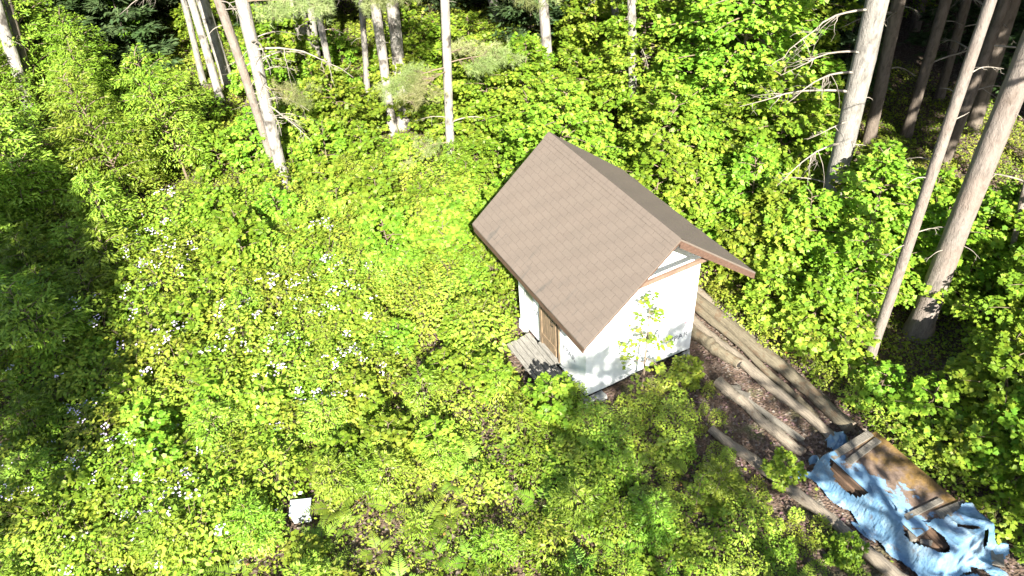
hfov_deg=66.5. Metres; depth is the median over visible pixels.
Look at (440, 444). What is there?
leafy shrub
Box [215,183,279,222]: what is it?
bramble bush
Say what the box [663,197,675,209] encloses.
maple sapling
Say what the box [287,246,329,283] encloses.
maple sapling
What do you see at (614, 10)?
pine tree
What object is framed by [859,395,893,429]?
herb
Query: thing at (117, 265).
leafy shrub
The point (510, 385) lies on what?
herb
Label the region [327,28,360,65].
maple sapling
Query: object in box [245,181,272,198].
maple sapling
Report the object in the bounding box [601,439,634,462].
fern
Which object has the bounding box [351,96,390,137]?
maple sapling
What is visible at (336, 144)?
maple sapling
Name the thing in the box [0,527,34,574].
bramble bush
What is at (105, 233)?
leafy shrub
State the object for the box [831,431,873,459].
board
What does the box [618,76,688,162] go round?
maple sapling
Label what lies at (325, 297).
bramble bush
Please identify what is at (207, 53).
pine tree
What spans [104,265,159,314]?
maple sapling
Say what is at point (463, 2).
young spruce
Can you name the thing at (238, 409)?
herb
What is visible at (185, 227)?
bramble bush
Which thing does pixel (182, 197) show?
bramble bush
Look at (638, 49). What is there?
maple sapling
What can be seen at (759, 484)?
herb
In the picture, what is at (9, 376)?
leafy shrub
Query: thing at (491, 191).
maple sapling
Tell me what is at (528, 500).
fern
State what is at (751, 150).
maple sapling
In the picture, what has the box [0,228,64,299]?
leafy shrub
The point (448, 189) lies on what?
maple sapling
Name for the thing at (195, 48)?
pine tree
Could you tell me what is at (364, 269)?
leafy shrub
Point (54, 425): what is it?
bramble bush
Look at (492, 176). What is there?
bramble bush
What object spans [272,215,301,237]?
leafy shrub
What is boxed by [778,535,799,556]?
herb
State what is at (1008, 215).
maple sapling
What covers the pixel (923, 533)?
wood offcut
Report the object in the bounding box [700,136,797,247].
maple sapling
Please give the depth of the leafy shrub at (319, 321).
15.68 m
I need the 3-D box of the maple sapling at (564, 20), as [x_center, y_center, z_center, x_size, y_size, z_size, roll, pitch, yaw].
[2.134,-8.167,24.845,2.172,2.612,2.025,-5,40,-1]
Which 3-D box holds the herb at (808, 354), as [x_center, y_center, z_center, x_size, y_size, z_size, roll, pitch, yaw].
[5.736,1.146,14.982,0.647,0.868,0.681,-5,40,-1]
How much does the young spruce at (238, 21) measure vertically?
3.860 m
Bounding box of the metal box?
[289,498,312,523]
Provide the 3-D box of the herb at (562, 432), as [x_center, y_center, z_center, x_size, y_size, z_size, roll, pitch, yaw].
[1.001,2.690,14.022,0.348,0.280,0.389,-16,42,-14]
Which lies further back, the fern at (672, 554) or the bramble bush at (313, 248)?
the bramble bush at (313, 248)
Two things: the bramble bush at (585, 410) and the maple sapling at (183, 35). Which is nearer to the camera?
the bramble bush at (585, 410)
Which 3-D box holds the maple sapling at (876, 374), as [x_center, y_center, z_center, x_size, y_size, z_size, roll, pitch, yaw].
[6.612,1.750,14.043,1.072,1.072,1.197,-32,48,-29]
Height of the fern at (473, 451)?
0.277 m
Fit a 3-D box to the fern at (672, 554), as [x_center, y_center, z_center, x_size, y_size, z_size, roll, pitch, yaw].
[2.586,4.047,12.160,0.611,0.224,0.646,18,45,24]
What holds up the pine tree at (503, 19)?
on the ground at (906, 56)
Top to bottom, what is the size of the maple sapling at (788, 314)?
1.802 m
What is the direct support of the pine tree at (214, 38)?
on the ground at (906, 56)
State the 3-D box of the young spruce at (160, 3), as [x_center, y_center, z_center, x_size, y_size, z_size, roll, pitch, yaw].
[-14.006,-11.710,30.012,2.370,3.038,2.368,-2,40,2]
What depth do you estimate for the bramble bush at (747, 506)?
12.23 m
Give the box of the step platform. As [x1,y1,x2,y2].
[507,333,562,381]
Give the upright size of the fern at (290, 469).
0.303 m
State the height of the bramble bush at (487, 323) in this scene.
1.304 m
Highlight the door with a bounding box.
[542,308,556,356]
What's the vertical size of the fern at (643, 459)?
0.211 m
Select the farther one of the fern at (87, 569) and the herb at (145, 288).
the herb at (145, 288)
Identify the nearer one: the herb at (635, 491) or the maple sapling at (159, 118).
the herb at (635, 491)
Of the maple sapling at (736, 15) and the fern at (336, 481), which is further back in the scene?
the maple sapling at (736, 15)
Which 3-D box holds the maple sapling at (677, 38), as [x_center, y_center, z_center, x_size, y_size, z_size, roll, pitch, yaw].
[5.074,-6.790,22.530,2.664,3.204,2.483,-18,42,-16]
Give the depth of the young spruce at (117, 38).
27.02 m
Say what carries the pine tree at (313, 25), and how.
on the ground at (906, 56)
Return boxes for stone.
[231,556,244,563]
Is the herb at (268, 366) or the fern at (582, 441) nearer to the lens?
the fern at (582, 441)
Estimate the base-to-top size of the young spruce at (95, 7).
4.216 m
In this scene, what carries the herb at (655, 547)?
on the ground at (906, 56)
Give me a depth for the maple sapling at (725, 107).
17.59 m
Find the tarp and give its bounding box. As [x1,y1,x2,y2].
[805,451,1009,575]
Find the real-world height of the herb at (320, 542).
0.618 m
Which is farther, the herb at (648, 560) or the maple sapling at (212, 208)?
the maple sapling at (212, 208)
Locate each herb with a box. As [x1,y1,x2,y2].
[5,442,39,479]
[7,442,66,483]
[9,492,55,526]
[16,389,53,429]
[20,504,61,547]
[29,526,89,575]
[33,512,86,557]
[34,419,72,448]
[49,358,87,391]
[61,386,90,411]
[73,419,104,449]
[86,350,124,392]
[89,431,127,466]
[96,467,131,512]
[96,514,157,575]
[101,314,125,333]
[101,330,124,352]
[119,296,150,320]
[120,273,163,314]
[125,312,155,330]
[127,327,171,371]
[148,234,174,276]
[154,284,172,310]
[156,303,198,326]
[160,222,202,256]
[163,399,190,424]
[172,179,194,213]
[175,294,210,324]
[175,410,201,441]
[178,489,230,543]
[181,243,208,269]
[197,263,223,288]
[198,425,223,459]
[208,309,242,336]
[210,467,255,509]
[211,478,274,536]
[212,432,255,474]
[213,432,253,488]
[222,362,261,387]
[231,402,249,423]
[232,335,274,366]
[245,421,289,472]
[248,512,290,560]
[252,356,278,375]
[255,384,297,424]
[257,282,273,308]
[264,317,293,362]
[271,436,297,471]
[277,343,312,381]
[281,354,322,398]
[281,529,328,575]
[284,399,304,432]
[287,180,306,202]
[296,296,323,329]
[310,430,350,462]
[311,323,353,353]
[323,558,356,575]
[326,343,352,376]
[330,390,362,430]
[347,346,372,371]
[353,453,384,495]
[355,273,387,312]
[364,399,395,427]
[367,428,396,469]
[369,305,398,345]
[378,287,400,303]
[385,232,398,248]
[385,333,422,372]
[402,448,454,498]
[404,504,435,545]
[422,570,443,575]
[425,364,459,397]
[438,384,482,426]
[441,342,483,389]
[443,255,457,274]
[447,423,484,464]
[457,552,507,575]
[458,454,515,513]
[464,341,492,367]
[471,332,492,357]
[484,355,516,408]
[486,272,512,296]
[498,392,537,444]
[502,384,548,423]
[502,387,521,405]
[507,432,548,478]
[513,508,550,551]
[515,459,552,499]
[524,396,539,414]
[525,511,574,575]
[529,412,552,436]
[532,393,562,430]
[535,423,561,447]
[536,437,594,495]
[554,414,578,438]
[559,429,576,447]
[560,420,588,444]
[567,382,591,414]
[571,448,613,489]
[571,495,628,553]
[580,416,593,431]
[590,400,607,418]
[594,431,620,457]
[595,486,621,516]
[606,448,640,488]
[613,392,633,412]
[619,481,657,527]
[626,552,660,575]
[629,405,647,423]
[639,374,663,407]
[642,531,669,557]
[653,368,678,391]
[653,432,690,470]
[655,484,682,511]
[668,365,688,381]
[668,383,689,403]
[681,376,694,391]
[683,417,695,431]
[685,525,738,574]
[694,491,714,514]
[695,423,707,434]
[697,401,709,415]
[697,451,723,471]
[698,261,716,287]
[700,381,716,397]
[705,440,725,459]
[706,274,732,300]
[707,408,728,427]
[712,285,740,313]
[716,449,731,467]
[721,446,736,463]
[724,295,755,328]
[729,476,747,489]
[743,299,774,337]
[746,474,767,495]
[755,533,787,563]
[756,318,794,356]
[758,490,771,502]
[759,502,773,514]
[766,516,785,536]
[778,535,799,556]
[781,517,802,538]
[786,506,804,524]
[792,325,828,371]
[792,531,816,558]
[804,559,829,575]
[807,513,832,536]
[809,362,842,395]
[809,532,827,549]
[822,549,837,566]
[835,375,867,412]
[838,554,856,574]
[847,565,870,575]
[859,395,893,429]
[870,411,933,454]
[894,432,940,473]
[915,455,980,501]
[1010,538,1023,563]
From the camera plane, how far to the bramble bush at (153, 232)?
19.04 m
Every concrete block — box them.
[580,394,594,403]
[593,390,606,401]
[678,349,689,358]
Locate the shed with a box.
[472,132,755,396]
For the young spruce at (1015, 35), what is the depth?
21.79 m
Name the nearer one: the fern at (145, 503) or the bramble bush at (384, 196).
the fern at (145, 503)
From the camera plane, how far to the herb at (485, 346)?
15.61 m
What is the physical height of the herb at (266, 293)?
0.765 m
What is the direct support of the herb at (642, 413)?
on the ground at (906, 56)
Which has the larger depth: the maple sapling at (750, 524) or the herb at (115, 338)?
the herb at (115, 338)
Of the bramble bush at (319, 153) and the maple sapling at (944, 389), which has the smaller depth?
the maple sapling at (944, 389)
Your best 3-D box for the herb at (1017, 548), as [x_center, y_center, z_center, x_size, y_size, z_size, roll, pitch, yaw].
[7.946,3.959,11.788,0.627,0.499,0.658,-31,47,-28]
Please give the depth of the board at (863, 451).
12.96 m
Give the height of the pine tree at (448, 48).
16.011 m
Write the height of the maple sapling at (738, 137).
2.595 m
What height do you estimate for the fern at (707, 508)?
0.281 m
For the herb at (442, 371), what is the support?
on the ground at (906, 56)
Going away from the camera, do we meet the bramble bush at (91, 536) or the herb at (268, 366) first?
the bramble bush at (91, 536)
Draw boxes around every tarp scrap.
[808,455,818,464]
[825,431,848,450]
[851,521,874,541]
[984,566,1008,575]
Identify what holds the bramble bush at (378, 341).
on the ground at (906, 56)
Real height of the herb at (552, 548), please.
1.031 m
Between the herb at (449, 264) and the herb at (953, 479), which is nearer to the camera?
the herb at (953, 479)
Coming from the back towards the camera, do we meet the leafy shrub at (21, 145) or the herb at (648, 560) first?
the leafy shrub at (21, 145)
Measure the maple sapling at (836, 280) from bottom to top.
2.718 m
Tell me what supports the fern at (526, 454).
on the ground at (906, 56)
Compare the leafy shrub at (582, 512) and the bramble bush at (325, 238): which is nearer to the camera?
the leafy shrub at (582, 512)
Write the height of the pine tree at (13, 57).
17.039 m
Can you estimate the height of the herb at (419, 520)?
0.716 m
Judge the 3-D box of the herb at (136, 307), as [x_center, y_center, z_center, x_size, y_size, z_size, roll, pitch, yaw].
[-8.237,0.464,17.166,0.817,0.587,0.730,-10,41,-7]
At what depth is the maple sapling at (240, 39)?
25.58 m
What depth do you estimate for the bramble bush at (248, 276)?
16.86 m
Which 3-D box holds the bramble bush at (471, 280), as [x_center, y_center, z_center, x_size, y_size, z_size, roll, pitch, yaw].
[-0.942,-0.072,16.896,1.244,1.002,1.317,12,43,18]
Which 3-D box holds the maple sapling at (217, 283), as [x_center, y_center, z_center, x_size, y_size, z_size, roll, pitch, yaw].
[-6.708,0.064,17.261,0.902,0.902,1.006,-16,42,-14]
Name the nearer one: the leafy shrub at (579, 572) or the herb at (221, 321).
the leafy shrub at (579, 572)
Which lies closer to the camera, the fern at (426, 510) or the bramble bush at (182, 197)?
the fern at (426, 510)
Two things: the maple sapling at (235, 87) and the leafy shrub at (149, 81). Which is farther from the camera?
the maple sapling at (235, 87)
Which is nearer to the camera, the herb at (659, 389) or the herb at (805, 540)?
the herb at (805, 540)
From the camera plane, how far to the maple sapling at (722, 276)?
16.66 m
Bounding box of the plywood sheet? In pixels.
[830,431,957,536]
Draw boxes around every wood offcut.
[906,530,917,541]
[912,528,924,535]
[918,539,932,545]
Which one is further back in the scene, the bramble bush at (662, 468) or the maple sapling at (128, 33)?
the maple sapling at (128, 33)
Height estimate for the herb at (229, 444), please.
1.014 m
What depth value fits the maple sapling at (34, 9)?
28.15 m
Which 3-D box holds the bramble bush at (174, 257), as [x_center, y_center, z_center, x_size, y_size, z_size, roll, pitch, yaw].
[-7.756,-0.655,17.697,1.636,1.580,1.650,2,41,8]
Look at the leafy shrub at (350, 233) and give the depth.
17.94 m
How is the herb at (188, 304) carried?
on the ground at (906, 56)
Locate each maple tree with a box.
[583,0,697,126]
[639,0,857,144]
[724,0,863,102]
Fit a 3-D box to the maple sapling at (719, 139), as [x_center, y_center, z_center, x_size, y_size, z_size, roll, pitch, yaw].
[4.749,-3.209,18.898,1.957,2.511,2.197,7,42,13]
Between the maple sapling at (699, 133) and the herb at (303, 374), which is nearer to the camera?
the herb at (303, 374)
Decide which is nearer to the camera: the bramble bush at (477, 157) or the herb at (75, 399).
the herb at (75, 399)
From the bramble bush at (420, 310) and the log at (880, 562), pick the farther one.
the bramble bush at (420, 310)
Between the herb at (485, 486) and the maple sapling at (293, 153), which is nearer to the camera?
the herb at (485, 486)
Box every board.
[731,385,740,389]
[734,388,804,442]
[736,389,750,398]
[830,465,906,536]
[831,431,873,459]
[832,463,941,551]
[835,479,850,495]
[845,437,880,464]
[904,498,943,519]
[925,528,949,552]
[934,500,965,519]
[964,524,979,529]
[983,528,995,547]
[991,550,1004,567]
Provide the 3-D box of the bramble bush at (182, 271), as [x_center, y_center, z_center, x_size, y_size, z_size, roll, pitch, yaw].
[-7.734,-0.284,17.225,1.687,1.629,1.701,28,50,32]
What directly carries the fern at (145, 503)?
on the ground at (906, 56)
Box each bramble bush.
[0,424,68,487]
[0,442,77,504]
[0,478,57,547]
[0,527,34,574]
[1,532,62,575]
[2,331,86,410]
[6,479,111,575]
[24,462,89,523]
[27,363,107,432]
[31,402,84,445]
[38,304,107,362]
[54,344,136,413]
[58,514,137,575]
[61,327,119,370]
[61,396,143,469]
[61,446,130,513]
[62,286,134,360]
[78,465,145,533]
[79,387,129,442]
[88,431,172,518]
[96,344,170,406]
[99,274,152,314]
[102,316,147,363]
[107,278,186,343]
[107,507,170,574]
[109,220,169,278]
[114,238,177,301]
[115,472,171,529]
[122,380,191,438]
[125,322,184,377]
[125,413,185,473]
[126,215,171,254]
[128,184,189,239]
[132,244,212,316]
[133,316,208,399]
[134,226,187,287]
[135,181,201,239]
[135,469,211,538]
[138,432,209,497]
[139,229,211,295]
[139,481,248,575]
[148,215,185,248]
[153,357,208,421]
[164,212,208,253]
[170,221,206,261]
[171,177,205,215]
[171,279,214,319]
[175,356,257,433]
[180,191,222,225]
[180,340,229,376]
[185,422,230,464]
[186,327,274,400]
[190,292,240,341]
[195,219,258,282]
[198,294,287,376]
[201,262,243,303]
[204,471,281,557]
[205,211,246,246]
[215,174,243,200]
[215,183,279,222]
[217,426,263,468]
[219,263,258,304]
[223,387,271,430]
[226,263,292,319]
[236,440,316,518]
[238,224,278,260]
[238,228,303,293]
[238,238,275,276]
[238,268,309,343]
[239,172,277,203]
[239,422,305,481]
[245,330,326,403]
[248,361,313,427]
[252,156,308,205]
[257,227,306,274]
[258,397,318,452]
[259,242,313,296]
[261,256,314,309]
[263,323,317,373]
[270,253,332,318]
[273,295,326,348]
[277,267,328,326]
[278,190,323,225]
[282,227,331,265]
[289,213,360,284]
[293,218,333,246]
[297,242,324,271]
[299,164,331,203]
[299,344,378,423]
[300,147,331,178]
[301,184,347,222]
[301,300,360,356]
[306,254,355,295]
[311,332,369,390]
[312,286,343,324]
[314,255,391,325]
[314,377,378,443]
[317,279,389,349]
[318,249,372,306]
[320,215,371,258]
[327,247,366,270]
[329,232,375,283]
[336,198,381,232]
[339,337,409,413]
[342,276,382,313]
[348,307,393,351]
[349,151,401,194]
[354,331,399,373]
[355,242,404,284]
[359,262,386,295]
[360,309,402,353]
[365,184,403,226]
[372,255,415,304]
[375,223,395,247]
[376,142,408,173]
[380,262,446,324]
[388,190,439,234]
[388,281,448,345]
[389,161,423,195]
[390,132,443,187]
[401,253,438,293]
[403,217,436,258]
[410,173,451,216]
[412,266,472,334]
[415,178,470,231]
[415,195,461,253]
[421,236,481,295]
[422,159,455,191]
[439,289,518,366]
[442,261,497,309]
[451,176,479,195]
[453,215,474,256]
[455,137,505,187]
[456,235,518,303]
[472,281,520,334]
[480,169,507,192]
[494,262,518,308]
[539,461,576,496]
[548,436,581,467]
[557,465,616,532]
[564,396,624,459]
[581,421,638,474]
[587,493,643,551]
[592,452,634,495]
[598,549,641,575]
[604,407,646,445]
[632,390,660,423]
[635,499,683,548]
[636,440,663,465]
[649,392,703,447]
[654,460,682,488]
[659,429,698,467]
[661,516,710,570]
[672,490,698,522]
[683,553,729,575]
[696,465,746,517]
[705,489,776,552]
[728,550,773,575]
[762,545,798,575]
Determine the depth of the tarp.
11.94 m
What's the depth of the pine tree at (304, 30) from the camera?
25.54 m
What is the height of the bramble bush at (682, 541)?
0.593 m
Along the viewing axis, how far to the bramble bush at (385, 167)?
20.09 m
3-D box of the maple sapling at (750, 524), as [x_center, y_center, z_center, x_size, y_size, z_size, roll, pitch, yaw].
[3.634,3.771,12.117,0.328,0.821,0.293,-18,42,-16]
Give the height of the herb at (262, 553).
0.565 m
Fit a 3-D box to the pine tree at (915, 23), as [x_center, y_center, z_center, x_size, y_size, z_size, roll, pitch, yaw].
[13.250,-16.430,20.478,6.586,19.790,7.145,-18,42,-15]
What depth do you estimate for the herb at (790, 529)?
12.41 m
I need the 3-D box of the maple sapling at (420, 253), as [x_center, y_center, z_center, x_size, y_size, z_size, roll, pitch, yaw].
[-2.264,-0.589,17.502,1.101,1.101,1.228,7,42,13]
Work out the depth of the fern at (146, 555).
12.49 m
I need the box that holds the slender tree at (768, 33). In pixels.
[744,4,816,111]
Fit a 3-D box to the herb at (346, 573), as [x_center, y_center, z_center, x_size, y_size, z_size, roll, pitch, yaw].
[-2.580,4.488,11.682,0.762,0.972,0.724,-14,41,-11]
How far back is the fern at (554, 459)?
13.41 m
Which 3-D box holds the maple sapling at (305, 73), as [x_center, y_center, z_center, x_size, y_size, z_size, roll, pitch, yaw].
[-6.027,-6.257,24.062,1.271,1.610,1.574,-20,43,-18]
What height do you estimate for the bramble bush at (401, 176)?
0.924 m
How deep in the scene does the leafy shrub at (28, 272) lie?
16.65 m
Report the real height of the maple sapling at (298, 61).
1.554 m
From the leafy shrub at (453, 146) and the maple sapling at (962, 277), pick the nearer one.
the maple sapling at (962, 277)
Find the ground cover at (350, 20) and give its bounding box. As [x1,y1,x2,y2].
[0,0,1023,575]
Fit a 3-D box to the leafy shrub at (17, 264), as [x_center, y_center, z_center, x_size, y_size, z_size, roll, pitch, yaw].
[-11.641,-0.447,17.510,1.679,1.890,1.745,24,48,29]
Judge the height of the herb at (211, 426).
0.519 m
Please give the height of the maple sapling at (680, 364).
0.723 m
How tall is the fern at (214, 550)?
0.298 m
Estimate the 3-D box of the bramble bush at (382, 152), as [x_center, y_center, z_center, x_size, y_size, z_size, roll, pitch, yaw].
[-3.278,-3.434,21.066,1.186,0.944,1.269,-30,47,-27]
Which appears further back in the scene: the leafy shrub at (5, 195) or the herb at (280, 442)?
the leafy shrub at (5, 195)
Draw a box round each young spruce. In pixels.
[0,2,49,73]
[4,68,50,110]
[36,0,127,84]
[61,0,141,60]
[80,0,184,81]
[129,0,179,21]
[233,1,320,50]
[417,0,479,10]
[486,0,564,43]
[549,0,581,47]
[695,0,740,40]
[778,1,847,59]
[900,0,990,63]
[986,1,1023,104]
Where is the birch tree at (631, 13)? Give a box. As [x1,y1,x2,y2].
[627,0,653,144]
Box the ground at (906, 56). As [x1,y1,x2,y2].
[0,0,1023,575]
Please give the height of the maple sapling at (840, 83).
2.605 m
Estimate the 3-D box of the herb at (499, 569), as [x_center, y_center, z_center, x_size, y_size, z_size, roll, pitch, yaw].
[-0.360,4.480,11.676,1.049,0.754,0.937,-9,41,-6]
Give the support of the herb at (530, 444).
on the ground at (906, 56)
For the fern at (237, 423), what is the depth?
14.38 m
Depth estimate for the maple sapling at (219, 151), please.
21.56 m
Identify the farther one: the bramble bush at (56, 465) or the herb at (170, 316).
the herb at (170, 316)
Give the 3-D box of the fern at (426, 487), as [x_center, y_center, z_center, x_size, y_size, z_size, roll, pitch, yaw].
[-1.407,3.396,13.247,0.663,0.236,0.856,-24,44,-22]
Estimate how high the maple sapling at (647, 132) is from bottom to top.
3.427 m
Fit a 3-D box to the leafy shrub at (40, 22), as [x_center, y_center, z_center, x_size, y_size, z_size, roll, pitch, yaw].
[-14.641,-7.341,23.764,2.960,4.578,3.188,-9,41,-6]
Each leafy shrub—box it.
[0,0,90,110]
[0,44,46,110]
[0,63,47,134]
[0,89,82,231]
[0,101,41,161]
[0,125,42,190]
[0,129,40,241]
[0,140,62,215]
[0,166,60,248]
[0,199,30,270]
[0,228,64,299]
[0,234,30,295]
[0,264,38,342]
[0,272,94,374]
[0,305,32,377]
[0,367,21,428]
[0,390,68,449]
[0,445,59,504]
[0,557,28,575]
[2,32,51,91]
[4,218,72,276]
[5,262,83,323]
[30,196,90,253]
[31,55,120,168]
[34,66,166,206]
[36,312,87,352]
[41,5,128,104]
[41,217,109,284]
[46,38,119,129]
[47,33,115,91]
[55,263,124,322]
[57,168,142,250]
[64,217,149,294]
[70,167,136,228]
[92,110,161,178]
[102,251,143,283]
[108,41,223,182]
[117,0,156,25]
[128,495,212,571]
[132,383,175,426]
[151,291,180,319]
[182,397,247,456]
[216,491,286,557]
[220,284,266,332]
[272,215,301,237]
[279,551,342,575]
[295,392,355,447]
[301,353,340,390]
[305,315,339,354]
[310,451,363,512]
[315,199,341,222]
[331,151,367,191]
[340,229,371,260]
[341,370,377,403]
[352,262,388,297]
[359,448,416,506]
[397,364,454,418]
[417,435,464,481]
[430,229,458,250]
[439,139,474,179]
[442,293,493,342]
[450,249,491,289]
[470,522,523,574]
[543,473,606,537]
[562,566,591,575]
[623,488,681,550]
[692,457,749,516]
[887,0,937,22]
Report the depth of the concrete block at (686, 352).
15.50 m
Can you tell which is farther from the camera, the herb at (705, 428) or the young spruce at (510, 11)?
the young spruce at (510, 11)
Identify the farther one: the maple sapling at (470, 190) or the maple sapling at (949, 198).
the maple sapling at (470, 190)
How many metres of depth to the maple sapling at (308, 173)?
19.75 m
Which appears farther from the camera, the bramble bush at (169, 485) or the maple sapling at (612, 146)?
the maple sapling at (612, 146)
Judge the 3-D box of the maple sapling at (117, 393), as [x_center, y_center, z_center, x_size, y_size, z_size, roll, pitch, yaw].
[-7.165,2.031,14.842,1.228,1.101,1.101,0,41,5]
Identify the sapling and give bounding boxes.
[0,486,49,532]
[14,383,67,425]
[21,0,37,20]
[25,0,80,36]
[31,0,101,59]
[38,458,108,520]
[43,27,103,65]
[74,0,149,47]
[75,336,121,377]
[83,269,106,308]
[97,366,167,423]
[104,82,141,119]
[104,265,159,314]
[114,395,179,462]
[125,315,181,365]
[126,241,174,269]
[127,142,177,190]
[128,429,194,498]
[137,62,195,113]
[141,93,193,143]
[160,293,225,342]
[168,342,234,393]
[170,1,206,47]
[177,115,222,162]
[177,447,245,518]
[184,121,246,181]
[185,87,232,124]
[185,197,224,230]
[187,274,226,303]
[188,182,242,235]
[188,377,238,424]
[189,29,212,54]
[199,7,221,28]
[201,203,275,276]
[201,228,239,261]
[215,0,255,27]
[219,14,239,42]
[221,0,269,37]
[221,106,283,177]
[225,9,278,59]
[226,44,267,95]
[229,29,267,74]
[232,375,296,430]
[239,159,287,197]
[241,0,319,57]
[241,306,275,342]
[245,72,310,143]
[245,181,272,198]
[245,202,268,227]
[250,53,281,83]
[254,57,305,109]
[254,180,303,235]
[270,143,311,184]
[272,38,310,68]
[274,81,339,155]
[276,32,318,81]
[281,217,301,234]
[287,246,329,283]
[289,209,335,260]
[291,115,359,170]
[294,57,329,95]
[297,56,385,144]
[299,155,351,201]
[302,161,338,197]
[313,178,361,228]
[313,428,366,483]
[317,30,335,65]
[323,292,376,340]
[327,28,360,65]
[327,221,354,251]
[328,80,357,118]
[328,368,389,425]
[337,70,365,97]
[338,120,385,170]
[343,199,379,232]
[345,167,374,193]
[348,160,405,217]
[350,195,415,266]
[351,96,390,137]
[358,411,414,467]
[362,47,390,81]
[367,0,442,92]
[367,45,429,118]
[378,317,420,357]
[381,246,428,289]
[382,132,425,178]
[387,241,429,280]
[394,219,431,251]
[400,177,440,210]
[406,66,462,130]
[408,414,464,466]
[409,202,475,267]
[413,13,476,97]
[420,347,466,392]
[421,182,476,235]
[423,104,463,152]
[424,268,455,303]
[426,10,503,130]
[435,309,482,351]
[445,156,486,194]
[448,163,473,192]
[450,114,503,162]
[451,182,484,216]
[452,50,524,153]
[454,43,526,126]
[460,220,473,245]
[462,348,521,403]
[463,233,500,280]
[468,183,504,244]
[474,36,570,146]
[476,143,516,183]
[479,177,507,203]
[484,33,562,118]
[484,85,562,169]
[494,31,553,106]
[500,76,613,179]
[520,371,584,429]
[544,48,606,128]
[551,0,598,50]
[552,14,602,72]
[557,0,641,94]
[562,110,634,170]
[563,0,620,53]
[589,1,658,84]
[609,74,718,199]
[617,291,673,393]
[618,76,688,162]
[618,134,701,222]
[630,458,644,482]
[636,2,676,70]
[645,24,731,122]
[655,114,731,210]
[656,0,724,77]
[657,555,678,575]
[662,162,739,249]
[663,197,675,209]
[668,354,705,389]
[683,96,756,188]
[684,107,738,194]
[686,472,711,505]
[687,112,744,180]
[691,44,769,134]
[696,224,717,266]
[697,164,764,243]
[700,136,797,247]
[708,231,760,287]
[715,174,818,277]
[722,11,748,91]
[726,133,800,194]
[729,60,840,190]
[733,515,757,545]
[735,262,798,331]
[739,188,828,283]
[748,145,826,205]
[753,181,855,285]
[758,446,808,492]
[761,86,839,183]
[773,269,855,357]
[778,3,827,70]
[780,66,845,140]
[801,211,916,326]
[807,140,945,290]
[812,138,915,232]
[813,311,880,378]
[822,531,869,567]
[845,360,914,414]
[856,205,921,276]
[873,165,962,247]
[885,370,969,444]
[887,199,995,317]
[921,196,978,272]
[922,416,993,485]
[935,189,992,267]
[936,341,1023,455]
[937,177,1023,304]
[949,323,1023,410]
[950,244,1023,379]
[954,385,1023,481]
[964,173,1023,315]
[966,423,1023,513]
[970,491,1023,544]
[974,193,1023,274]
[980,197,1023,314]
[1000,426,1023,460]
[1002,178,1021,247]
[1005,481,1023,523]
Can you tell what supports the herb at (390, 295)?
on the ground at (906, 56)
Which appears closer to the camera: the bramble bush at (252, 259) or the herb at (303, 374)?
the herb at (303, 374)
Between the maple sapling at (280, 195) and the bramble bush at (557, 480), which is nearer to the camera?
the bramble bush at (557, 480)
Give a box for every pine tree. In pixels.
[0,0,43,139]
[3,0,46,130]
[119,0,206,85]
[181,0,226,106]
[196,0,231,86]
[203,0,294,162]
[218,0,352,195]
[289,0,315,62]
[298,3,341,68]
[307,0,320,61]
[342,0,563,173]
[351,0,388,96]
[353,0,410,130]
[370,0,397,136]
[488,0,508,32]
[538,0,554,80]
[591,0,620,95]
[649,6,674,66]
[740,0,889,235]
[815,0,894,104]
[841,0,919,149]
[863,0,1002,363]
[898,0,1008,141]
[902,30,1023,343]
[908,0,926,31]
[924,0,1015,166]
[932,0,990,104]
[963,0,1020,134]
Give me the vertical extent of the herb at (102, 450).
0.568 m
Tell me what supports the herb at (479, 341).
on the ground at (906, 56)
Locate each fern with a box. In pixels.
[0,538,26,561]
[27,563,65,575]
[42,513,69,541]
[47,524,104,575]
[63,520,107,538]
[73,557,91,575]
[85,476,119,503]
[86,520,140,572]
[105,489,143,515]
[109,563,125,575]
[125,490,179,523]
[133,536,167,564]
[169,536,198,575]
[176,535,236,575]
[188,563,199,575]
[191,441,216,477]
[204,555,255,575]
[222,414,260,439]
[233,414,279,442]
[249,468,281,492]
[277,389,319,428]
[281,447,319,479]
[283,543,327,575]
[287,519,339,556]
[294,427,327,445]
[300,480,368,530]
[309,548,350,575]
[328,502,360,537]
[330,463,367,504]
[338,412,373,436]
[343,438,374,483]
[354,530,393,565]
[365,485,409,523]
[377,551,418,575]
[391,494,450,545]
[392,414,426,450]
[412,464,450,498]
[419,537,450,573]
[423,444,470,477]
[431,501,465,530]
[439,459,488,499]
[445,537,494,575]
[453,436,497,477]
[479,467,513,502]
[494,430,519,455]
[510,481,568,522]
[514,510,573,549]
[515,447,535,463]
[540,453,586,481]
[551,538,598,575]
[552,429,566,454]
[566,425,605,464]
[593,532,646,574]
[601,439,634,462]
[619,472,650,492]
[623,444,653,474]
[636,528,661,555]
[644,483,680,512]
[658,533,698,561]
[668,457,705,490]
[687,477,726,521]
[698,526,727,548]
[704,555,751,575]
[776,561,815,575]
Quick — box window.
[524,288,534,304]
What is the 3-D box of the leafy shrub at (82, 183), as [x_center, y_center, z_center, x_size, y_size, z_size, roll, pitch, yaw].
[-9.717,-1.766,18.479,1.902,2.429,1.796,-17,42,-15]
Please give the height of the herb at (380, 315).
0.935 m
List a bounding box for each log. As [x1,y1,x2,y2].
[691,324,742,368]
[693,315,834,437]
[694,302,820,417]
[696,293,856,433]
[697,286,825,395]
[708,426,907,575]
[713,376,806,456]
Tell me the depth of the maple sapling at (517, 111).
19.11 m
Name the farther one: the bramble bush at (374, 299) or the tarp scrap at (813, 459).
the bramble bush at (374, 299)
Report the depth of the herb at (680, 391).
14.63 m

